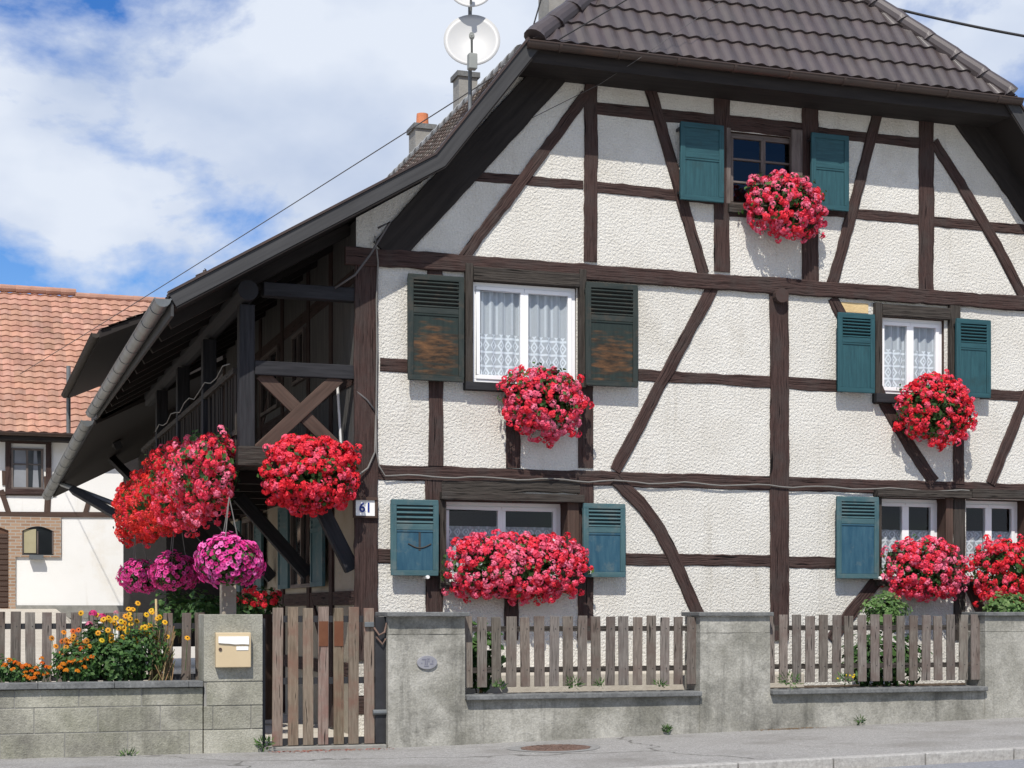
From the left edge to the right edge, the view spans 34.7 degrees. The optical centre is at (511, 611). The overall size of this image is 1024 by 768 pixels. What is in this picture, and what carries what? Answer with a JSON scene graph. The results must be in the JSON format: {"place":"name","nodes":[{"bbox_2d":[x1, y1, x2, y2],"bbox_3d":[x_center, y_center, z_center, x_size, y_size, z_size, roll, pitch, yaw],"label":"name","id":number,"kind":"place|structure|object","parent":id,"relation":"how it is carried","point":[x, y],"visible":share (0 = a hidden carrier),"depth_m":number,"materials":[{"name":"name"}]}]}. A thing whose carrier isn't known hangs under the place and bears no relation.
{"place":"outdoors","nodes":[
{"label":"outdoors","id":0,"kind":"place"},
{"bbox_2d":[114,637,194,665],"bbox_3d":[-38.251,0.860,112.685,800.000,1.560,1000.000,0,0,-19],"label":"ground","id":1,"kind":"structure","parent":0,"point":[178,653],"depth_m":59.37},
{"bbox_2d":[0,284,164,636],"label":"tile roofed barn","id":2,"kind":"structure","parent":1,"relation":"on","point":[62,553],"depth_m":41.73,"materials":[{"name":"paint"}]},
{"bbox_2d":[0,528,8,607],"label":"door","id":3,"kind":"structure","parent":2,"relation":"in","point":[4,534],"depth_m":41.07,"materials":[{"name":"brown wood"}]},
{"bbox_2d":[5,441,50,494],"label":"window","id":4,"kind":"structure","parent":2,"relation":"in","point":[23,466],"depth_m":41.22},
{"bbox_2d":[22,526,53,559],"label":"window","id":5,"kind":"structure","parent":2,"relation":"in","point":[37,541],"depth_m":41.33,"materials":[{"name":"wood"}]},
{"bbox_2d":[622,747,1023,767],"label":"kerb","id":6,"kind":"structure","parent":1,"relation":"on","point":[923,758],"depth_m":15.93,"materials":[{"name":"concrete"}]},
{"bbox_2d":[0,609,347,745],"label":"yard","id":7,"kind":"structure","parent":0,"point":[38,654],"depth_m":31.35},
{"bbox_2d":[61,268,222,646],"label":"barn","id":8,"kind":"structure","parent":7,"relation":"on","point":[103,348],"depth_m":32.33,"materials":[{"name":"wood"}]},
{"bbox_2d":[150,587,204,642],"bbox_3d":[-4.875,0.042,23.889,0.753,0.830,0.761,0,0,26],"label":"shrub","id":9,"kind":"object","parent":7,"relation":"on","point":[182,601],"visible":0.48,"depth_m":23.75,"materials":[{"name":"green plant"}]},
{"bbox_2d":[180,589,219,630],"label":"shrub","id":10,"kind":"object","parent":7,"relation":"on","point":[203,603],"visible":0.57,"depth_m":21.23,"materials":[{"name":"green plant"}]},
{"bbox_2d":[220,580,235,613],"bbox_3d":[-3.349,0.500,19.350,0.170,2.000,0.170,0,0,-19],"label":"wooden post","id":11,"kind":"object","parent":7,"relation":"on","point":[227,599],"depth_m":19.27,"materials":[{"name":"paint"}]},
{"bbox_2d":[199,614,262,752],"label":"gate pillar","id":12,"kind":"structure","parent":7,"relation":"on","point":[232,710],"depth_m":17.27,"materials":[{"name":"concrete"}]},
{"bbox_2d":[215,632,250,667],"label":"letter box","id":13,"kind":"object","parent":12,"relation":"attached to","point":[232,649],"visible":1,"depth_m":17.17,"materials":[{"name":"beige metal"}]},
{"bbox_2d":[236,588,267,613],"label":"potted plant","id":14,"kind":"object","parent":7,"relation":"on","point":[255,604],"visible":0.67,"depth_m":19.82,"materials":[{"name":"red plant"}]},
{"bbox_2d":[245,585,283,719],"bbox_3d":[-3.194,0.516,21.080,0.549,1.724,0.552,0,0,-19],"label":"potted plant","id":15,"kind":"object","parent":7,"relation":"on","point":[272,600],"visible":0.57,"depth_m":20.97,"materials":[{"name":"red plant"}]},
{"bbox_2d":[42,0,1023,736],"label":"half timbered house","id":16,"kind":"structure","parent":7,"relation":"on","point":[572,202],"depth_m":20.80,"materials":[{"name":"paint"}]},
{"bbox_2d":[111,471,157,547],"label":"flower box","id":17,"kind":"object","parent":16,"relation":"attached to","point":[116,504],"visible":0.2,"depth_m":25.90,"materials":[{"name":"red plant"}]},
{"bbox_2d":[115,535,160,594],"bbox_3d":[-5.913,-0.963,26.089,0.774,1.377,0.751,0,0,-19],"label":"hanging basket","id":18,"kind":"object","parent":16,"relation":"hanging from","point":[137,580],"visible":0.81,"depth_m":25.88,"materials":[{"name":"pink plant"}]},
{"bbox_2d":[121,465,159,548],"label":"flower box","id":19,"kind":"object","parent":16,"relation":"attached to","point":[130,518],"visible":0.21,"depth_m":24.46,"materials":[{"name":"red plant"}]},
{"bbox_2d":[130,449,184,539],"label":"flower box","id":20,"kind":"object","parent":16,"relation":"attached to","point":[143,495],"visible":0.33,"depth_m":22.84,"materials":[{"name":"red plant"}]},
{"bbox_2d":[147,531,200,590],"bbox_3d":[-4.649,-0.968,22.719,0.769,1.367,0.742,0,0,29],"label":"hanging basket","id":21,"kind":"object","parent":16,"relation":"hanging from","point":[176,574],"visible":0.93,"depth_m":22.52,"materials":[{"name":"pink plant"}]},
{"bbox_2d":[145,436,212,537],"bbox_3d":[-4.251,-1.603,21.279,0.878,1.298,2.485,0,0,-19],"label":"flower box","id":22,"kind":"object","parent":16,"relation":"attached to","point":[158,491],"visible":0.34,"depth_m":21.01,"materials":[{"name":"red plant"}]},
{"bbox_2d":[163,425,239,536],"bbox_3d":[-3.745,-1.554,19.773,0.902,1.267,2.867,0,0,-19],"label":"flower box","id":23,"kind":"object","parent":16,"relation":"attached to","point":[203,467],"visible":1,"depth_m":19.13,"materials":[{"name":"red plant"}]},
{"bbox_2d":[193,497,265,588],"bbox_3d":[-3.213,-0.785,18.686,0.806,1.054,0.855,0,0,-19],"label":"hanging basket","id":24,"kind":"object","parent":16,"relation":"hanging from","point":[231,563],"visible":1,"depth_m":18.50,"materials":[{"name":"pink plant"}]},
{"bbox_2d":[242,518,253,591],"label":"window","id":25,"kind":"structure","parent":16,"relation":"in","point":[247,526],"depth_m":26.27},
{"bbox_2d":[255,375,256,443],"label":"window","id":26,"kind":"structure","parent":16,"relation":"in","point":[255,375],"depth_m":25.77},
{"bbox_2d":[20,74,495,373],"bbox_3d":[-5.963,-6.231,29.921,0.015,0.801,24.010,0,0,-31],"label":"overhead cable","id":27,"kind":"object","parent":16,"relation":"attached to","point":[281,211],"visible":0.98,"depth_m":25.57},
{"bbox_2d":[260,345,279,416],"bbox_3d":[-3.633,-3.450,24.640,0.060,0.900,1.400,0,0,-19],"label":"window","id":28,"kind":"structure","parent":16,"relation":"in","point":[273,403],"depth_m":24.61,"materials":[{"name":"glass"}]},
{"bbox_2d":[291,327,305,386],"bbox_3d":[-2.926,-3.500,22.557,0.060,0.700,0.800,0,0,-19],"label":"window","id":29,"kind":"structure","parent":16,"relation":"in","point":[298,340],"depth_m":22.52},
{"bbox_2d":[290,506,309,587],"bbox_3d":[-2.845,-0.915,22.320,0.060,1.170,1.500,0,0,-19],"label":"window","id":30,"kind":"structure","parent":16,"relation":"in","point":[297,525],"depth_m":22.58,"materials":[{"name":"black glass"}]},
{"bbox_2d":[257,433,361,517],"bbox_3d":[-2.320,-1.582,18.953,1.231,0.993,0.686,0,0,-19],"label":"flower box","id":31,"kind":"object","parent":16,"relation":"attached to","point":[312,468],"visible":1,"depth_m":18.81,"materials":[{"name":"red plant"}]},
{"bbox_2d":[444,0,499,109],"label":"satellite mast","id":32,"kind":"object","parent":16,"relation":"on","point":[471,42],"visible":0.94,"depth_m":19.41,"materials":[{"name":"metal"}]},
{"bbox_2d":[439,491,584,589],"bbox_3d":[-0.041,-0.861,20.127,1.845,1.168,0.403,0,0,-19],"label":"window","id":33,"kind":"structure","parent":16,"relation":"in","point":[572,501],"depth_m":20.13,"materials":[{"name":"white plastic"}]},
{"bbox_2d":[439,529,593,605],"bbox_3d":[0.074,-0.534,19.795,1.940,0.934,0.612,0,0,-19],"label":"flower box","id":34,"kind":"object","parent":16,"relation":"attached to","point":[529,560],"visible":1,"depth_m":19.64,"materials":[{"name":"red plant"}]},
{"bbox_2d":[463,263,586,392],"bbox_3d":[0.156,-3.460,20.109,1.577,1.558,0.223,0,0,-19],"label":"window","id":35,"kind":"structure","parent":16,"relation":"in","point":[507,326],"depth_m":20.13,"materials":[{"name":"white plastic"}]},
{"bbox_2d":[496,362,594,448],"bbox_3d":[0.404,-2.515,19.914,1.214,1.043,0.580,0,0,-19],"label":"flower box","id":36,"kind":"object","parent":16,"relation":"attached to","point":[541,390],"visible":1,"depth_m":19.77,"materials":[{"name":"red plant"}]},
{"bbox_2d":[559,0,626,39],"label":"overhead cable","id":37,"kind":"object","parent":16,"relation":"attached to","point":[592,19],"visible":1,"depth_m":19.45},
{"bbox_2d":[726,128,802,217],"bbox_3d":[3.244,-5.679,21.192,1.099,1.147,0.190,0,0,-19],"label":"window","id":38,"kind":"structure","parent":16,"relation":"in","point":[795,142],"depth_m":21.19,"materials":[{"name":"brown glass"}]},
{"bbox_2d":[738,169,833,243],"bbox_3d":[3.522,-5.182,20.983,1.270,0.955,0.567,0,0,-19],"label":"flower box","id":39,"kind":"object","parent":16,"relation":"attached to","point":[805,197],"visible":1,"depth_m":20.84,"materials":[{"name":"red plant"}]},
{"bbox_2d":[872,302,961,405],"bbox_3d":[5.380,-3.430,21.898,1.322,1.363,0.253,0,0,-19],"label":"window","id":40,"kind":"structure","parent":16,"relation":"in","point":[905,349],"depth_m":21.92,"materials":[{"name":"white plastic"}]},
{"bbox_2d":[873,489,971,585],"bbox_3d":[5.429,-0.981,21.983,1.440,1.275,0.403,0,0,-19],"label":"window","id":41,"kind":"structure","parent":16,"relation":"in","point":[904,504],"depth_m":22.02,"materials":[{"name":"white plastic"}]},
{"bbox_2d":[880,534,973,602],"bbox_3d":[5.458,-0.574,21.631,1.327,0.913,0.582,0,0,-19],"label":"flower box","id":42,"kind":"object","parent":16,"relation":"attached to","point":[911,560],"visible":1,"depth_m":21.48,"materials":[{"name":"red plant"}]},
{"bbox_2d":[892,369,977,451],"bbox_3d":[5.584,-2.663,21.677,1.236,1.090,0.590,0,0,-19],"label":"flower box","id":43,"kind":"object","parent":16,"relation":"attached to","point":[925,403],"visible":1,"depth_m":21.55,"materials":[{"name":"red plant"}]},
{"bbox_2d":[899,8,1023,36],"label":"overhead cable","id":44,"kind":"object","parent":16,"relation":"attached to","point":[963,24],"visible":1,"depth_m":21.78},
{"bbox_2d":[966,534,1023,606],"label":"flower box","id":45,"kind":"object","parent":16,"relation":"attached to","point":[1003,567],"visible":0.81,"depth_m":21.84,"materials":[{"name":"red plant"}]},
{"bbox_2d":[966,489,1023,585],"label":"window","id":46,"kind":"structure","parent":16,"relation":"in","point":[987,506],"depth_m":22.47,"materials":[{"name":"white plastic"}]},
{"bbox_2d":[0,717,1023,767],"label":"pavement","id":47,"kind":"structure","parent":0,"point":[671,749],"depth_m":16.87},
{"bbox_2d":[0,680,202,758],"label":"block wall","id":48,"kind":"structure","parent":47,"relation":"on","point":[77,719],"depth_m":16.84,"materials":[{"name":"concrete"}]},
{"bbox_2d":[117,747,138,755],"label":"weed","id":49,"kind":"object","parent":47,"relation":"on","point":[127,752],"visible":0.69,"depth_m":16.88,"materials":[{"name":"green plant"}]},
{"bbox_2d":[253,735,274,750],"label":"weed","id":50,"kind":"object","parent":47,"relation":"on","point":[268,739],"visible":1,"depth_m":17.33,"materials":[{"name":"green plant"}]},
{"bbox_2d":[275,748,393,752],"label":"fallen petals","id":51,"kind":"object","parent":47,"relation":"on","point":[329,750],"visible":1,"depth_m":17.46,"materials":[{"name":"red plant"}]},
{"bbox_2d":[506,743,599,751],"bbox_3d":[0.473,1.452,17.427,1.015,0.047,1.000,0,0,-19],"label":"manhole cover","id":52,"kind":"object","parent":47,"relation":"on","point":[570,747],"visible":0.99,"depth_m":17.39,"materials":[{"name":"metal"}]},
{"bbox_2d":[661,724,672,734],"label":"weed","id":53,"kind":"object","parent":47,"relation":"on","point":[669,728],"visible":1,"depth_m":18.83,"materials":[{"name":"green plant"}]},
{"bbox_2d":[375,612,1023,747],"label":"garden wall","id":54,"kind":"structure","parent":47,"relation":"on","point":[430,701],"depth_m":19.01,"materials":[{"name":"concrete"}]},
{"bbox_2d":[262,607,386,751],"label":"garden gate","id":55,"kind":"structure","parent":54,"relation":"attached to","point":[373,679],"depth_m":17.69,"materials":[{"name":"brown wood"}]},
{"bbox_2d":[492,678,507,688],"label":"weed","id":56,"kind":"object","parent":54,"relation":"on","point":[495,684],"visible":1,"depth_m":18.20,"materials":[{"name":"green plant"}]},
{"bbox_2d":[563,675,585,688],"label":"weed","id":57,"kind":"object","parent":54,"relation":"on","point":[569,685],"visible":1,"depth_m":18.47,"materials":[{"name":"green plant"}]},
{"bbox_2d":[461,616,695,687],"bbox_3d":[0.792,0.440,18.683,2.966,0.800,0.066,0,0,-19],"label":"picket fence","id":58,"kind":"object","parent":54,"relation":"on","point":[539,669],"visible":0.98,"depth_m":18.65,"materials":[{"name":"brown wood"}]},
{"bbox_2d":[592,677,604,686],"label":"weed","id":59,"kind":"object","parent":54,"relation":"on","point":[600,679],"visible":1,"depth_m":18.59,"materials":[{"name":"green plant"}]},
{"bbox_2d":[652,678,668,687],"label":"weed","id":60,"kind":"object","parent":54,"relation":"on","point":[661,684],"visible":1,"depth_m":18.82,"materials":[{"name":"green plant"}]},
{"bbox_2d":[777,669,803,689],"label":"weed","id":61,"kind":"object","parent":54,"relation":"on","point":[797,675],"visible":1,"depth_m":19.34,"materials":[{"name":"green plant"}]},
{"bbox_2d":[834,672,854,685],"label":"weed","id":62,"kind":"object","parent":54,"relation":"on","point":[845,675],"visible":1,"depth_m":19.59,"materials":[{"name":"green plant"}]},
{"bbox_2d":[769,614,979,682],"bbox_3d":[4.395,0.434,19.906,3.076,0.812,0.066,0,0,-19],"label":"picket fence","id":63,"kind":"object","parent":54,"relation":"on","point":[875,627],"visible":0.99,"depth_m":19.88,"materials":[{"name":"brown wood"}]},
{"bbox_2d":[740,727,818,731],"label":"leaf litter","id":64,"kind":"object","parent":47,"relation":"on","point":[784,728],"visible":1,"depth_m":19.30,"materials":[{"name":"brown plant"}]},
{"bbox_2d":[853,714,866,724],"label":"weed","id":65,"kind":"object","parent":47,"relation":"on","point":[858,722],"visible":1,"depth_m":19.65,"materials":[{"name":"green plant"}]},
{"bbox_2d":[0,0,1023,297],"label":"sky","id":66,"kind":"structure","parent":0,"point":[140,140],"materials":[{"name":"blue"}]},
{"bbox_2d":[529,0,541,37],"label":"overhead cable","id":67,"kind":"object","parent":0,"point":[537,12],"visible":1,"depth_m":19.53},
{"bbox_2d":[772,683,964,687],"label":"soil","id":68,"kind":"structure","parent":0,"point":[921,684],"depth_m":21.21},
{"bbox_2d":[471,621,505,692],"bbox_3d":[-0.358,0.542,18.729,0.584,0.909,0.419,0,0,-19],"label":"shrub","id":69,"kind":"object","parent":68,"relation":"on","point":[474,657],"visible":0.2,"depth_m":18.65,"materials":[{"name":"green plant"}]},
{"bbox_2d":[858,590,912,633],"bbox_3d":[4.758,0.037,20.894,0.638,0.636,0.550,0,0,-40],"label":"shrub","id":70,"kind":"object","parent":68,"relation":"on","point":[878,605],"visible":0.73,"depth_m":20.76,"materials":[{"name":"green plant"}]},
{"bbox_2d":[841,634,932,686],"bbox_3d":[4.660,0.656,20.700,1.381,0.807,0.562,0,0,-19],"label":"shrub","id":71,"kind":"object","parent":68,"relation":"on","point":[880,682],"visible":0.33,"depth_m":20.62,"materials":[{"name":"green plant"}]},
{"bbox_2d":[980,591,1023,611],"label":"shrub","id":72,"kind":"object","parent":68,"relation":"on","point":[1013,603],"visible":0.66,"depth_m":21.34,"materials":[{"name":"green plant"}]},
{"bbox_2d":[880,759,1023,767],"bbox_3d":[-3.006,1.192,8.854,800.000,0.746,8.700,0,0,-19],"label":"road","id":73,"kind":"structure","parent":0,"point":[1017,763],"depth_m":15.70,"materials":[{"name":"grey asphalt"}]},
{"label":"soil","id":74,"kind":"structure","parent":0,"visible":0},
{"bbox_2d":[0,654,56,682],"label":"marigold plant","id":75,"kind":"object","parent":74,"relation":"on","point":[13,674],"visible":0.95,"depth_m":16.80,"materials":[{"name":"orange plant"}]},
{"bbox_2d":[49,628,104,681],"bbox_3d":[-4.525,0.457,17.062,0.572,0.589,0.366,0,0,-19],"label":"rudbeckia plant","id":76,"kind":"object","parent":74,"relation":"on","point":[73,648],"visible":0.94,"depth_m":17.00,"materials":[{"name":"green plant"}]},
{"bbox_2d":[49,655,104,681],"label":"marigold plant","id":77,"kind":"object","parent":74,"relation":"on","point":[85,674],"visible":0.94,"depth_m":16.98,"materials":[{"name":"green plant"}]},
{"bbox_2d":[79,610,118,654],"bbox_3d":[-4.358,0.235,17.296,0.416,0.516,0.232,0,0,-19],"label":"dahlia plant","id":78,"kind":"object","parent":74,"relation":"on","point":[91,631],"visible":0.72,"depth_m":17.23,"materials":[{"name":"green plant"}]},
{"bbox_2d":[0,611,204,682],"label":"picket fence","id":79,"kind":"object","parent":74,"relation":"on","point":[47,625],"visible":0.49,"depth_m":17.30,"materials":[{"name":"brown wood"}]},
{"bbox_2d":[78,601,189,680],"bbox_3d":[-3.966,0.347,17.270,1.159,0.932,0.471,0,0,-19],"label":"rudbeckia plant","id":80,"kind":"object","parent":74,"relation":"on","point":[120,664],"visible":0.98,"depth_m":17.18,"materials":[{"name":"green plant"}]},
{"bbox_2d":[155,599,157,647],"bbox_3d":[-3.776,0.212,17.431,0.034,0.701,0.023,0,0,-19],"label":"garden stake","id":81,"kind":"object","parent":80,"relation":"on","point":[155,619],"visible":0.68,"depth_m":17.42,"materials":[{"name":"wood"}]},
{"bbox_2d":[146,626,175,680],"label":"dry plant","id":82,"kind":"object","parent":74,"relation":"on","point":[160,675],"visible":0.52,"depth_m":17.39,"materials":[{"name":"brown plant"}]}
]}

